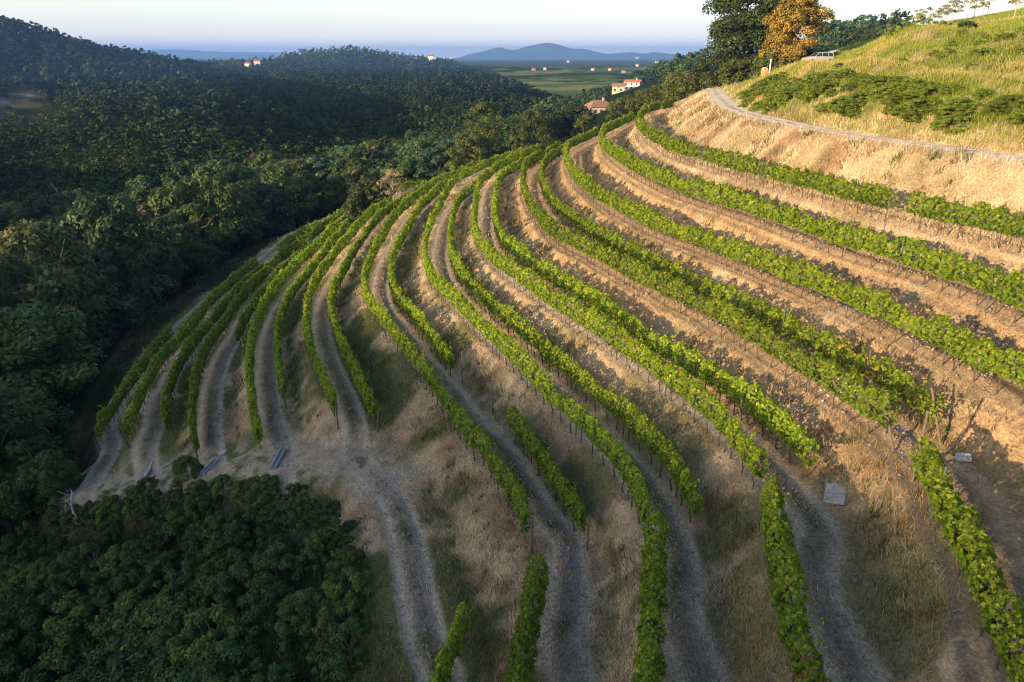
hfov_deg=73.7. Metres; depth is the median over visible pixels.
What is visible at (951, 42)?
shrub
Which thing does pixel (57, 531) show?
shrub
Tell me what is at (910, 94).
shrub
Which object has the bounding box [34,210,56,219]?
broadleaf tree
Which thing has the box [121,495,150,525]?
shrub
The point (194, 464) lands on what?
shrub
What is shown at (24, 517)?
broadleaf tree
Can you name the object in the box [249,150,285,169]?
broadleaf tree
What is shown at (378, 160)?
broadleaf tree
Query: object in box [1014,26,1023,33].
shrub
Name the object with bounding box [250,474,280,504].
shrub
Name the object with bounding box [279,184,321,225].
broadleaf tree
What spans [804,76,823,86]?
shrub
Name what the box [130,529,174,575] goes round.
shrub
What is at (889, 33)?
shrub
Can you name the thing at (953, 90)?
shrub
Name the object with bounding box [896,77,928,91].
shrub
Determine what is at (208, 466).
drain channel
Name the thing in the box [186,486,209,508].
shrub
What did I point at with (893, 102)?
shrub
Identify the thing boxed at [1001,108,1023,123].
shrub
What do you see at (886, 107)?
shrub
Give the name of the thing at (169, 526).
shrub
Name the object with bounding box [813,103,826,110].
shrub
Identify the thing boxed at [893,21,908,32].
shrub
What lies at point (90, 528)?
shrub
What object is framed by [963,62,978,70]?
shrub
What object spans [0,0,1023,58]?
sky
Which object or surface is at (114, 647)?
shrub
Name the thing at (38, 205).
broadleaf tree
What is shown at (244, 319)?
vine row
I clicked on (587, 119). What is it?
broadleaf tree
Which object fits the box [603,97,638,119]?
broadleaf tree
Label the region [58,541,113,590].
broadleaf tree
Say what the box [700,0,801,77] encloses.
broadleaf tree
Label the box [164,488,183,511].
shrub
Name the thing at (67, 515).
shrub
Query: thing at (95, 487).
dead branch
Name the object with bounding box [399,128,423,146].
broadleaf tree
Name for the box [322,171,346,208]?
broadleaf tree
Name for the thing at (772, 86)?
shrub
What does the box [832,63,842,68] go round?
shrub
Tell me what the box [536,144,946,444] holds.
vine row
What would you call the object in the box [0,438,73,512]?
broadleaf tree
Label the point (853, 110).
shrub
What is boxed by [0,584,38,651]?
shrub
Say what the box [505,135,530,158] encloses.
broadleaf tree
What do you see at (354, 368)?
vine row
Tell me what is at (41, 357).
broadleaf tree
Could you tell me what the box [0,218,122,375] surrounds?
broadleaf tree
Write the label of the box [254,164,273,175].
broadleaf tree
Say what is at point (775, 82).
shrub
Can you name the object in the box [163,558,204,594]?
shrub
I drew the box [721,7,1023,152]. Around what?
bank grass
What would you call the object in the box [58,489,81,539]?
dead branch
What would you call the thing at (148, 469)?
dead branch
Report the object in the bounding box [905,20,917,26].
shrub
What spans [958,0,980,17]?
olive tree
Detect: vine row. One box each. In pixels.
[93,323,173,450]
[118,257,258,447]
[159,263,263,430]
[181,215,337,459]
[235,239,312,343]
[241,217,341,448]
[272,218,349,406]
[275,208,342,251]
[301,196,392,429]
[325,170,446,431]
[358,159,481,460]
[384,178,493,411]
[389,180,427,191]
[419,147,661,531]
[428,601,473,681]
[446,179,704,522]
[470,143,769,488]
[471,425,533,552]
[490,151,819,478]
[504,552,549,681]
[506,405,589,550]
[516,141,901,451]
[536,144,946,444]
[562,126,1023,404]
[598,111,1023,322]
[628,511,677,681]
[633,98,1023,252]
[759,473,832,681]
[908,410,1023,681]
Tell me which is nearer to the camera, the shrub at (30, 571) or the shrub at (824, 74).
the shrub at (30, 571)
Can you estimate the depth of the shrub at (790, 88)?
61.41 m
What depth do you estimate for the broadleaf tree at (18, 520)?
48.57 m
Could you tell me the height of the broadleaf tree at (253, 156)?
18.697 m
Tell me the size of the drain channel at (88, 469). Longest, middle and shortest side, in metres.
5.311 x 0.220 x 0.190 m
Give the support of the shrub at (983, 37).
on the ground at (962, 649)
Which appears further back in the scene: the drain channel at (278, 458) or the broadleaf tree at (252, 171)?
the broadleaf tree at (252, 171)
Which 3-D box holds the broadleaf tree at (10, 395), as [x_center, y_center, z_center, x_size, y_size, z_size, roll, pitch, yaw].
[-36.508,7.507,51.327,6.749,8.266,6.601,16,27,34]
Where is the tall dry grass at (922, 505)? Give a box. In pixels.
[98,113,1022,681]
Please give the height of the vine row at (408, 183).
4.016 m
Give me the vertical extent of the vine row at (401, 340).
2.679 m
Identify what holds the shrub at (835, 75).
on the ground at (962, 649)
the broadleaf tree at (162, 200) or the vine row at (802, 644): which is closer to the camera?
the vine row at (802, 644)
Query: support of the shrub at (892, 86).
on the ground at (962, 649)
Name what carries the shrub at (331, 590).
on the ground at (962, 649)
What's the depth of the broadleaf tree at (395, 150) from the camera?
190.62 m
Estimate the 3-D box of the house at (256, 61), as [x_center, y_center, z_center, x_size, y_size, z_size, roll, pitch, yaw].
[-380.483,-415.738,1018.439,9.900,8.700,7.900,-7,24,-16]
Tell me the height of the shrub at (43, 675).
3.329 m
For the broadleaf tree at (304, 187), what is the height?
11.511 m
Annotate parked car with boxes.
[802,50,839,60]
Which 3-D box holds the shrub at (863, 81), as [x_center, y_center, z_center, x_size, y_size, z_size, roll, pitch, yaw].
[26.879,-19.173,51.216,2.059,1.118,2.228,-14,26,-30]
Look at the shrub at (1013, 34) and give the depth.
54.21 m
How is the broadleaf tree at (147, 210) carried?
on the ground at (962, 649)
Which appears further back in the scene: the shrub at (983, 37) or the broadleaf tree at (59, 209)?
the broadleaf tree at (59, 209)
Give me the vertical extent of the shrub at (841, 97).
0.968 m
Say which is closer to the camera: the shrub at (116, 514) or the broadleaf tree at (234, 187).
the shrub at (116, 514)
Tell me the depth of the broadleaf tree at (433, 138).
178.11 m
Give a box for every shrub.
[0,532,32,571]
[0,554,27,582]
[0,563,28,605]
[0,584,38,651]
[0,597,59,679]
[0,645,60,681]
[10,520,41,549]
[15,557,52,595]
[18,534,47,566]
[20,565,66,614]
[22,581,79,668]
[22,655,84,681]
[38,589,117,666]
[42,552,96,602]
[44,498,73,527]
[46,526,66,553]
[49,545,80,583]
[52,637,99,681]
[60,503,83,531]
[65,655,120,681]
[72,581,118,640]
[73,501,103,531]
[78,500,99,522]
[85,608,132,666]
[87,500,114,526]
[92,587,154,654]
[94,517,123,544]
[95,494,121,517]
[96,539,149,587]
[97,645,183,681]
[99,628,178,677]
[103,585,167,657]
[104,624,157,661]
[109,497,136,522]
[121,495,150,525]
[122,588,194,674]
[124,483,147,506]
[130,476,159,504]
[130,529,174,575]
[130,637,201,681]
[132,597,219,674]
[135,549,177,598]
[138,491,169,518]
[140,496,160,516]
[151,501,182,532]
[160,652,239,681]
[161,501,200,538]
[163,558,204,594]
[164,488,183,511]
[166,600,248,672]
[168,454,203,488]
[177,571,218,603]
[180,520,224,566]
[183,479,208,505]
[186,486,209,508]
[187,549,254,622]
[191,635,266,681]
[192,494,224,518]
[200,509,246,556]
[201,667,251,681]
[203,522,254,562]
[205,474,233,503]
[207,561,260,620]
[230,479,250,502]
[237,574,295,646]
[239,483,278,520]
[240,475,263,503]
[241,541,304,606]
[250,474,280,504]
[250,661,303,681]
[254,505,287,544]
[254,534,293,573]
[273,599,323,658]
[275,482,308,508]
[275,587,323,633]
[279,494,319,534]
[294,543,333,571]
[301,529,340,561]
[305,639,354,681]
[308,498,340,532]
[311,594,376,646]
[313,621,372,681]
[320,518,359,555]
[321,565,373,616]
[323,543,365,583]
[332,609,361,628]
[737,100,750,106]
[739,97,755,105]
[748,83,768,91]
[748,103,760,111]
[753,86,762,96]
[755,85,766,94]
[758,103,777,114]
[761,75,779,81]
[763,84,780,92]
[763,92,777,102]
[764,75,781,82]
[767,80,782,87]
[772,93,790,106]
[773,72,789,79]
[776,96,790,106]
[778,90,796,101]
[779,77,801,87]
[780,84,798,90]
[792,79,812,91]
[792,90,805,99]
[797,74,818,84]
[800,92,818,101]
[803,86,824,97]
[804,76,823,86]
[806,78,826,85]
[812,81,838,93]
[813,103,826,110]
[815,102,834,112]
[816,72,831,78]
[818,78,839,85]
[823,88,839,96]
[826,72,845,81]
[826,100,845,109]
[830,95,856,107]
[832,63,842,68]
[833,99,865,115]
[834,69,855,78]
[839,82,858,90]
[844,72,861,80]
[844,96,867,106]
[845,91,870,102]
[845,108,864,118]
[847,77,860,82]
[850,73,873,82]
[853,77,878,91]
[862,84,879,95]
[866,75,892,88]
[867,86,900,103]
[869,82,888,92]
[880,94,906,105]
[882,105,900,114]
[883,83,908,92]
[884,24,902,38]
[886,76,908,83]
[886,102,924,117]
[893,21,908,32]
[895,104,917,115]
[896,58,911,65]
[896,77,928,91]
[896,107,927,121]
[897,90,924,102]
[903,97,940,112]
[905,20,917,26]
[908,81,944,97]
[910,17,932,27]
[913,98,940,110]
[914,85,951,97]
[924,106,940,114]
[927,85,951,95]
[929,115,974,133]
[930,115,953,125]
[935,47,955,58]
[935,88,960,97]
[937,96,981,115]
[938,20,952,26]
[940,101,972,113]
[943,40,958,46]
[945,83,957,89]
[951,85,968,92]
[954,21,977,29]
[956,28,967,36]
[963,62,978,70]
[964,49,984,57]
[967,88,993,98]
[971,34,991,45]
[972,47,997,57]
[980,100,1014,116]
[991,95,1023,109]
[994,32,1007,41]
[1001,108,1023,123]
[1002,32,1022,39]
[1005,46,1023,53]
[1005,94,1021,104]
[1012,97,1023,108]
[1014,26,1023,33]
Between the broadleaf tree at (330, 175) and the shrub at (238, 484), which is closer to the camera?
the shrub at (238, 484)
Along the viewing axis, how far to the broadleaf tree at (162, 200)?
102.84 m
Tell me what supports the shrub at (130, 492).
on the ground at (962, 649)
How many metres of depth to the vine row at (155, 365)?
58.02 m
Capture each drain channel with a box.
[76,462,98,479]
[200,450,226,474]
[270,447,285,469]
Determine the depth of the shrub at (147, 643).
30.80 m
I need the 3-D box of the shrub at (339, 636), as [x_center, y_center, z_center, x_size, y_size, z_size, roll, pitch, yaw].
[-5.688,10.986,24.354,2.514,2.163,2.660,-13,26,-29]
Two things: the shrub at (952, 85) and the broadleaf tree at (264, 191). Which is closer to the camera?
the shrub at (952, 85)
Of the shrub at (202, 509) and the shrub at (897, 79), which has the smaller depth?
the shrub at (202, 509)
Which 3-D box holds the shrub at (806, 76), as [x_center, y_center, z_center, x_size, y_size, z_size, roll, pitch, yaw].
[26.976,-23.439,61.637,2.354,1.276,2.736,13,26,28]
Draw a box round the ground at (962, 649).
[0,9,1023,681]
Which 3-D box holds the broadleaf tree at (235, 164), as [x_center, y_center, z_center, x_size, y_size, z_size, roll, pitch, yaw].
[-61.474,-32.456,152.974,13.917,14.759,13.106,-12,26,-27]
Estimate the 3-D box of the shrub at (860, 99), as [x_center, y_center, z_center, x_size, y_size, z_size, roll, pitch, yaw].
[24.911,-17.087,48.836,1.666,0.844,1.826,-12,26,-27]
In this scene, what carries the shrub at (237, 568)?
on the ground at (962, 649)
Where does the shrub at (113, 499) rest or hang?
on the ground at (962, 649)
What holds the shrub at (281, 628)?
on the ground at (962, 649)
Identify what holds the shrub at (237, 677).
on the ground at (962, 649)
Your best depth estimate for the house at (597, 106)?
266.64 m
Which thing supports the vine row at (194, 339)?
on the ground at (962, 649)
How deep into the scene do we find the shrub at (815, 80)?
56.67 m
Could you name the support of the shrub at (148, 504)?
on the ground at (962, 649)
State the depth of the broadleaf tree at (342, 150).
208.23 m
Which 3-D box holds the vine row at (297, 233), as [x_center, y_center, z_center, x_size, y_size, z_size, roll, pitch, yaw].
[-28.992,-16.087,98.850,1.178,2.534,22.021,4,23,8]
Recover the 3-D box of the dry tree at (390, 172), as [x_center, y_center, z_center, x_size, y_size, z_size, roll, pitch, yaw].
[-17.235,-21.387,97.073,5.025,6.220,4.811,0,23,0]
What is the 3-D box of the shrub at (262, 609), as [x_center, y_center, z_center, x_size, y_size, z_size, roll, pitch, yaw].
[-9.914,10.838,28.042,2.667,2.109,2.521,-20,30,-39]
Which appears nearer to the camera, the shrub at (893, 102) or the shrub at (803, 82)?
the shrub at (893, 102)
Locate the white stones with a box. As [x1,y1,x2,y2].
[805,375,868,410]
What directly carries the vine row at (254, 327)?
on the ground at (962, 649)
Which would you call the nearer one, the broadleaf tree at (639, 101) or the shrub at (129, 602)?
the shrub at (129, 602)
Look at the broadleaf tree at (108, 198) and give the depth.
124.61 m
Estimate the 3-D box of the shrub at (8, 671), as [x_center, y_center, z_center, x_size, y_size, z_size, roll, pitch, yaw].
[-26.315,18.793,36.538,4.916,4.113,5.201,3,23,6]
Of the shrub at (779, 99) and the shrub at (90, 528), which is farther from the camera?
the shrub at (779, 99)
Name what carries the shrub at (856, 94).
on the ground at (962, 649)
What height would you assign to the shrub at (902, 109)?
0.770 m
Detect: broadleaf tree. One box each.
[0,200,29,222]
[0,210,11,238]
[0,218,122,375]
[0,248,45,272]
[0,289,65,385]
[0,299,108,428]
[0,330,82,433]
[0,384,76,456]
[0,386,82,532]
[0,429,36,523]
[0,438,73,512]
[0,450,56,526]
[0,484,27,538]
[2,208,39,229]
[11,448,81,499]
[17,189,73,223]
[21,258,141,360]
[33,214,67,253]
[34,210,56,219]
[34,232,173,335]
[41,198,73,218]
[48,190,180,322]
[51,184,86,201]
[58,245,159,339]
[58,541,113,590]
[72,191,103,201]
[80,195,141,214]
[109,239,180,299]
[110,550,171,594]
[118,187,136,193]
[122,174,182,204]
[136,193,181,217]
[138,212,218,291]
[146,175,224,264]
[149,227,193,276]
[149,235,198,270]
[157,150,201,196]
[159,222,209,270]
[170,197,238,264]
[178,166,264,255]
[192,153,232,176]
[192,163,267,248]
[213,182,270,247]
[224,162,249,181]
[230,201,267,243]
[236,180,266,239]
[239,159,253,166]
[241,166,257,176]
[242,146,286,162]
[248,185,294,236]
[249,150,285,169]
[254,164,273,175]
[254,167,303,216]
[260,161,323,228]
[265,175,319,230]
[275,157,321,202]
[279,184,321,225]
[283,148,299,158]
[297,153,333,172]
[298,155,340,204]
[309,158,334,190]
[314,177,346,215]
[318,158,348,179]
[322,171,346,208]
[325,145,389,205]
[328,145,350,157]
[333,173,381,207]
[335,165,380,204]
[341,195,373,224]
[346,177,392,208]
[359,139,392,159]
[365,167,387,184]
[371,151,400,163]
[374,135,391,150]
[379,156,432,191]
[386,148,399,156]
[392,137,437,168]
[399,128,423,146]
[403,154,436,189]
[406,146,460,181]
[412,131,439,140]
[427,133,453,143]
[430,141,472,170]
[436,138,463,169]
[444,131,487,171]
[460,101,507,158]
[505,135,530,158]
[512,105,559,150]
[545,117,575,140]
[557,102,596,135]
[574,113,594,132]
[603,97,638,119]
[621,88,660,111]
[642,83,687,106]
[660,69,713,99]
[683,56,732,87]
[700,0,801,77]
[718,58,752,84]
[751,47,784,75]
[756,0,835,63]
[778,41,815,64]
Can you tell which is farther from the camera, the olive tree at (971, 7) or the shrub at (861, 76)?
the olive tree at (971, 7)
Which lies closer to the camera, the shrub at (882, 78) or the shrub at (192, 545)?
the shrub at (192, 545)
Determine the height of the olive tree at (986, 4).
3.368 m
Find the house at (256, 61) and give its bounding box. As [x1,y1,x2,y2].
[253,59,259,65]
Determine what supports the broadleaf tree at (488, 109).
on the ground at (962, 649)
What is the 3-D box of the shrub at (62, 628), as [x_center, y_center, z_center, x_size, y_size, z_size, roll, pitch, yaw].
[-23.257,15.308,37.157,4.502,3.543,4.992,10,25,22]
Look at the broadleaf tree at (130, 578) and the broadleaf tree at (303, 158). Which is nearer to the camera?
the broadleaf tree at (130, 578)
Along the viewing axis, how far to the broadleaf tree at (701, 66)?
119.89 m
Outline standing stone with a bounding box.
[761,67,768,75]
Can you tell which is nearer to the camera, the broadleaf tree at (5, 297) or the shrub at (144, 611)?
the shrub at (144, 611)
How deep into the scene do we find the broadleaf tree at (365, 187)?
97.71 m
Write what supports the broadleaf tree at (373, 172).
on the ground at (962, 649)
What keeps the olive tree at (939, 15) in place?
on the ground at (962, 649)
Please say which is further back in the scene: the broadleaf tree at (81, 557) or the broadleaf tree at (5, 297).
the broadleaf tree at (5, 297)
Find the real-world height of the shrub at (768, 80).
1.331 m
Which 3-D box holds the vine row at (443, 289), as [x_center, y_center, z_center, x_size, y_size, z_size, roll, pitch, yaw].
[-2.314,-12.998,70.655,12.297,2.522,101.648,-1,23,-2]
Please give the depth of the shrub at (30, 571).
40.01 m
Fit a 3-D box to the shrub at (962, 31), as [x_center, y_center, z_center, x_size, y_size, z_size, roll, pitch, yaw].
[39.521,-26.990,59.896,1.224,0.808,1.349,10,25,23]
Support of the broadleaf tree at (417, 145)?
on the ground at (962, 649)
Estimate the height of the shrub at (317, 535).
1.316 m
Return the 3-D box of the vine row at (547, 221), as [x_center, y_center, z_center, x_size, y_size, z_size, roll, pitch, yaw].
[5.809,-12.085,59.908,9.478,2.667,79.706,-2,23,-4]
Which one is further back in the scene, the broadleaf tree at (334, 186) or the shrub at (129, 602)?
the broadleaf tree at (334, 186)
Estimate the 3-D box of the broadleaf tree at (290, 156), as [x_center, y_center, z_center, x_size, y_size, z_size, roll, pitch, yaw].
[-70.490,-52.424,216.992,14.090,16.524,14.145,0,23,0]
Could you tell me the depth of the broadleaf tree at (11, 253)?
93.25 m
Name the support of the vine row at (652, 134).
on the ground at (962, 649)
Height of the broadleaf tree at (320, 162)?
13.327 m
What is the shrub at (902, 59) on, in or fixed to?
on the ground at (962, 649)
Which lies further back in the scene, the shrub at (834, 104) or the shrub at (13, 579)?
the shrub at (834, 104)
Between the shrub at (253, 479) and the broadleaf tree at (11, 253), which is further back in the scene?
the broadleaf tree at (11, 253)
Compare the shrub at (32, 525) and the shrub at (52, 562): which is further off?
the shrub at (32, 525)
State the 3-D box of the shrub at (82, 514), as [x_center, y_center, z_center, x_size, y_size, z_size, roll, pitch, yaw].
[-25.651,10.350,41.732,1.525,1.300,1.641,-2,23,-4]
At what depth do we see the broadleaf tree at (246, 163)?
190.26 m
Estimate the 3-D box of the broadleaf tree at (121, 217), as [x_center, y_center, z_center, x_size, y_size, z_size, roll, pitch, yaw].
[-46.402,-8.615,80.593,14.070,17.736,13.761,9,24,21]
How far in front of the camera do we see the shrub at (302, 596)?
26.52 m
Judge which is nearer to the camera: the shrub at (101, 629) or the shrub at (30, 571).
the shrub at (101, 629)
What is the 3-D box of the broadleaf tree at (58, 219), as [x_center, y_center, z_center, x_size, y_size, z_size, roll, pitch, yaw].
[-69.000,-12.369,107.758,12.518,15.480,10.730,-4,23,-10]
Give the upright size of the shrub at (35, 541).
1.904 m
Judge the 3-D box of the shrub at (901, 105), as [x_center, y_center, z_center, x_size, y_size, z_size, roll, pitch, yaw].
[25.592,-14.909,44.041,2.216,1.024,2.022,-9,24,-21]
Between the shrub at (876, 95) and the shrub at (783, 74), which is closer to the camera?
the shrub at (876, 95)
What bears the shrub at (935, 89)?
on the ground at (962, 649)
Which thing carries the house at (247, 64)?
on the ground at (962, 649)
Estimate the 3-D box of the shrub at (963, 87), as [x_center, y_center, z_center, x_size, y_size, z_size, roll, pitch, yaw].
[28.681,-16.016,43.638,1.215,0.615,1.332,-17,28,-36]
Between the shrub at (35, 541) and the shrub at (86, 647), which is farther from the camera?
the shrub at (35, 541)
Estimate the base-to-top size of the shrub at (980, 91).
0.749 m
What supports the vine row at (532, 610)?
on the ground at (962, 649)
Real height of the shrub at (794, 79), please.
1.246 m
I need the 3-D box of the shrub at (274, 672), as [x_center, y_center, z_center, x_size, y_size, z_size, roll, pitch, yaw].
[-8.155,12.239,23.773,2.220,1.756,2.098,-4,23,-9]
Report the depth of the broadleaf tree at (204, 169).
113.47 m
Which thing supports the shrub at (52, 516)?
on the ground at (962, 649)
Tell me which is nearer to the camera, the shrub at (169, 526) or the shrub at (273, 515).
the shrub at (273, 515)
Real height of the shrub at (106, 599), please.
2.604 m
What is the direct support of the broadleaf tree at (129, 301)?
on the ground at (962, 649)
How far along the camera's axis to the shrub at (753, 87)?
74.41 m
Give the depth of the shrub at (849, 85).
52.03 m
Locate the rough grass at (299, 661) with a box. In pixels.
[12,269,330,681]
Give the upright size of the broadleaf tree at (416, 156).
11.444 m
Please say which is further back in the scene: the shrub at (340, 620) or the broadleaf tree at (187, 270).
the broadleaf tree at (187, 270)
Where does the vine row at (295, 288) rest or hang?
on the ground at (962, 649)
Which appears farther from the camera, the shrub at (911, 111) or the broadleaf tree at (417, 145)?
the broadleaf tree at (417, 145)
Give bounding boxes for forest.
[0,8,913,240]
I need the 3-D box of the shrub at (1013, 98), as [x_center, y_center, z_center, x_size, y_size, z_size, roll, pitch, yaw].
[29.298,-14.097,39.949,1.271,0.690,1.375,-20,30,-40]
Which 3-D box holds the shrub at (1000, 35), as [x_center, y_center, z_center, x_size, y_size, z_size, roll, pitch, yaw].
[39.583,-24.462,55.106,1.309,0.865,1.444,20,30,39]
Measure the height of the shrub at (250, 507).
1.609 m
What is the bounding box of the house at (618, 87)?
[612,83,625,93]
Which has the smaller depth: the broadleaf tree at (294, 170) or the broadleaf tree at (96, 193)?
the broadleaf tree at (294, 170)
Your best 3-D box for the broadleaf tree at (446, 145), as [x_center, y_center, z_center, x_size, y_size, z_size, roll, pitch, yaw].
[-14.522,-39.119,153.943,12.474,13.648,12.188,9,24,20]
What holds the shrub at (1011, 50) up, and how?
on the ground at (962, 649)
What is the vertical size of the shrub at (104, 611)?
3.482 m
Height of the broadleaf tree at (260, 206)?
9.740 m
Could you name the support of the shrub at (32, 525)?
on the ground at (962, 649)
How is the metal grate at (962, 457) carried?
on the ground at (962, 649)
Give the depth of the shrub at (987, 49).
53.28 m
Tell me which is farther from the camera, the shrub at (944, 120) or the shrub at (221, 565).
the shrub at (944, 120)
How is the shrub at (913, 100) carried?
on the ground at (962, 649)
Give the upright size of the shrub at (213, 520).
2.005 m
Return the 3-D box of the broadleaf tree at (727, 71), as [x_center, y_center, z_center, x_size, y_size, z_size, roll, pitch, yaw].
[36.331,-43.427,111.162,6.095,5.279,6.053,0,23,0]
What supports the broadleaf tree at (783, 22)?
on the ground at (962, 649)
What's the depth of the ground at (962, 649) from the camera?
34.04 m
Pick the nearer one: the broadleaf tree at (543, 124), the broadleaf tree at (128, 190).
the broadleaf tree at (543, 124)
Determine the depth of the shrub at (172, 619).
29.60 m
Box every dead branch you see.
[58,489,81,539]
[76,481,104,497]
[129,460,153,491]
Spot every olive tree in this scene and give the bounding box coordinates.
[910,8,926,23]
[915,6,935,23]
[935,7,952,19]
[939,3,955,19]
[949,0,963,21]
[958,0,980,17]
[969,0,984,16]
[978,1,989,12]
[1008,0,1023,17]
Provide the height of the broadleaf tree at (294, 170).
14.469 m
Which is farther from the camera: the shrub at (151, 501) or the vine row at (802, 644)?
the shrub at (151, 501)
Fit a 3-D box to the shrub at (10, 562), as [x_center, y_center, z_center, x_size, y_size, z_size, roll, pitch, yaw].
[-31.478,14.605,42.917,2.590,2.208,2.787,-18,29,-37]
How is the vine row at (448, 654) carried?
on the ground at (962, 649)
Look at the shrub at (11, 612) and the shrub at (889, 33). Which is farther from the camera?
the shrub at (889, 33)
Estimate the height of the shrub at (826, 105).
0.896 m
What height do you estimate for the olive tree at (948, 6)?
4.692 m
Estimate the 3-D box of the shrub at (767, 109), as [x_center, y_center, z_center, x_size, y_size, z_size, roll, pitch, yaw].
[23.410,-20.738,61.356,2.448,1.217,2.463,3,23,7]
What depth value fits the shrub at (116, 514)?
40.17 m
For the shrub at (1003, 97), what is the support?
on the ground at (962, 649)
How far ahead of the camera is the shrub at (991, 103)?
39.36 m
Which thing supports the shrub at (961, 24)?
on the ground at (962, 649)
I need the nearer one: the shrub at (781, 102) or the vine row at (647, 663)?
the vine row at (647, 663)
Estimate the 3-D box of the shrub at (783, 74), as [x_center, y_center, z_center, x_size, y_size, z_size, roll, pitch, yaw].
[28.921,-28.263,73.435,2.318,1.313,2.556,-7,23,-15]
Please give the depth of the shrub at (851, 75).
53.88 m
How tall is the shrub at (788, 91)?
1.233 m
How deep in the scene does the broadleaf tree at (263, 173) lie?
131.56 m
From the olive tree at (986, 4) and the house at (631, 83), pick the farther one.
the house at (631, 83)
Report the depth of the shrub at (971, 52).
53.90 m
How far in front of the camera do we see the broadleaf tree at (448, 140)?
162.68 m
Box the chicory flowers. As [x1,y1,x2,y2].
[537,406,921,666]
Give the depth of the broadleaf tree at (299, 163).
145.47 m
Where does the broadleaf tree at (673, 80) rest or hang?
on the ground at (962, 649)
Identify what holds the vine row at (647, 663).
on the ground at (962, 649)
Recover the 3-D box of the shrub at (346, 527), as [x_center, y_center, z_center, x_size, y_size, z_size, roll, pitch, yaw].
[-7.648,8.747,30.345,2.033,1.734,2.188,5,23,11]
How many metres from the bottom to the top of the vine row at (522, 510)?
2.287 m
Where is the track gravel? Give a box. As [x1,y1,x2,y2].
[94,139,1023,681]
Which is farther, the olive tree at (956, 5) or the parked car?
the olive tree at (956, 5)
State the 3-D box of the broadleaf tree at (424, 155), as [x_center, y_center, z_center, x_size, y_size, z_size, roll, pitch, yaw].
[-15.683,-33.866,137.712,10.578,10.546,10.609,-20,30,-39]
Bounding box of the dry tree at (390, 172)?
[374,168,407,200]
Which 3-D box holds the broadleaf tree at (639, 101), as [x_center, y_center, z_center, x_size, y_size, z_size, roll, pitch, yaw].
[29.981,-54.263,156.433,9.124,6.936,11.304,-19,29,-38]
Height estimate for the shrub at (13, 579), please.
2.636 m
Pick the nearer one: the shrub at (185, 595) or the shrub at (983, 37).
the shrub at (185, 595)
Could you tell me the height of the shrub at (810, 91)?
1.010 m
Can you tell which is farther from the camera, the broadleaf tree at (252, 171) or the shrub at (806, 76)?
the broadleaf tree at (252, 171)
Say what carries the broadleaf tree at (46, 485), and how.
on the ground at (962, 649)
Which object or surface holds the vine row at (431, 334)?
on the ground at (962, 649)
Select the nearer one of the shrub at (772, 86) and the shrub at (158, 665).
the shrub at (158, 665)
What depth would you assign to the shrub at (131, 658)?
28.73 m
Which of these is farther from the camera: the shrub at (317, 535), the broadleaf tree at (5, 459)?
the broadleaf tree at (5, 459)
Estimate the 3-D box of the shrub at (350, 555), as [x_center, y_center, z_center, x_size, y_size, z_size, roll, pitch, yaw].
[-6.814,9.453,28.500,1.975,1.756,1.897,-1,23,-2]
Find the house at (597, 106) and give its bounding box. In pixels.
[585,98,609,114]
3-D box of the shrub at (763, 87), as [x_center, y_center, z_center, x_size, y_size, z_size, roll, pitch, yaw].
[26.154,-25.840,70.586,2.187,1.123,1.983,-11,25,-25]
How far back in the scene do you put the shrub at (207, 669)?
25.65 m
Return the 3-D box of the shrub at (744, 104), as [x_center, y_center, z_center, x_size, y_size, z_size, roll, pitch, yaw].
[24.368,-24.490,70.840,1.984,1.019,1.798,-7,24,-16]
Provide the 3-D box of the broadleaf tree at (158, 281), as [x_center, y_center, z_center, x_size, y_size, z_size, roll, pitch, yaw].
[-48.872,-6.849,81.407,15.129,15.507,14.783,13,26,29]
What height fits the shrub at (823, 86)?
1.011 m
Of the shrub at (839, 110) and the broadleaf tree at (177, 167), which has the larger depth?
the broadleaf tree at (177, 167)
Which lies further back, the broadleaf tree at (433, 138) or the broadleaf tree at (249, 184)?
the broadleaf tree at (433, 138)
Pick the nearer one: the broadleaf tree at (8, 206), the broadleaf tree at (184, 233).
the broadleaf tree at (184, 233)
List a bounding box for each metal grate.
[823,482,844,505]
[955,453,970,462]
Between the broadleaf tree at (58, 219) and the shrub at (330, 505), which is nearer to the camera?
the shrub at (330, 505)
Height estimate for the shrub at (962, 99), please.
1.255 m
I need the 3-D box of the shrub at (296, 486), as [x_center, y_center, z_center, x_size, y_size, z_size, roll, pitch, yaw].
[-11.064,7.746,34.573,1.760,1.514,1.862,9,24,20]
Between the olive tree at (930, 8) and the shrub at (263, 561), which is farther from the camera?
the olive tree at (930, 8)
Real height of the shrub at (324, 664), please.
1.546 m
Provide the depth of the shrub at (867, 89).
49.46 m
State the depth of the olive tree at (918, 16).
123.15 m
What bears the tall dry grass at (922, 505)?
on the ground at (962, 649)
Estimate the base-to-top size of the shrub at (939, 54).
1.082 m
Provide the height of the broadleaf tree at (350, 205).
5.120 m
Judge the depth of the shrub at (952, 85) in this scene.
44.14 m
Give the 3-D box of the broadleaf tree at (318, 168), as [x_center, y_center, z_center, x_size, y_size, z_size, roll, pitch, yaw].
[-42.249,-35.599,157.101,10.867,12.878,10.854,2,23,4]
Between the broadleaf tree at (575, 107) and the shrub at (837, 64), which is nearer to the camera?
the shrub at (837, 64)
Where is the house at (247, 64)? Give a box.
[244,62,251,66]
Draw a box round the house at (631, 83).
[623,78,643,90]
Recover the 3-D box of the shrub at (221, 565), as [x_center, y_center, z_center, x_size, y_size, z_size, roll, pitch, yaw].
[-13.046,11.083,30.968,3.564,2.818,3.368,-13,26,-28]

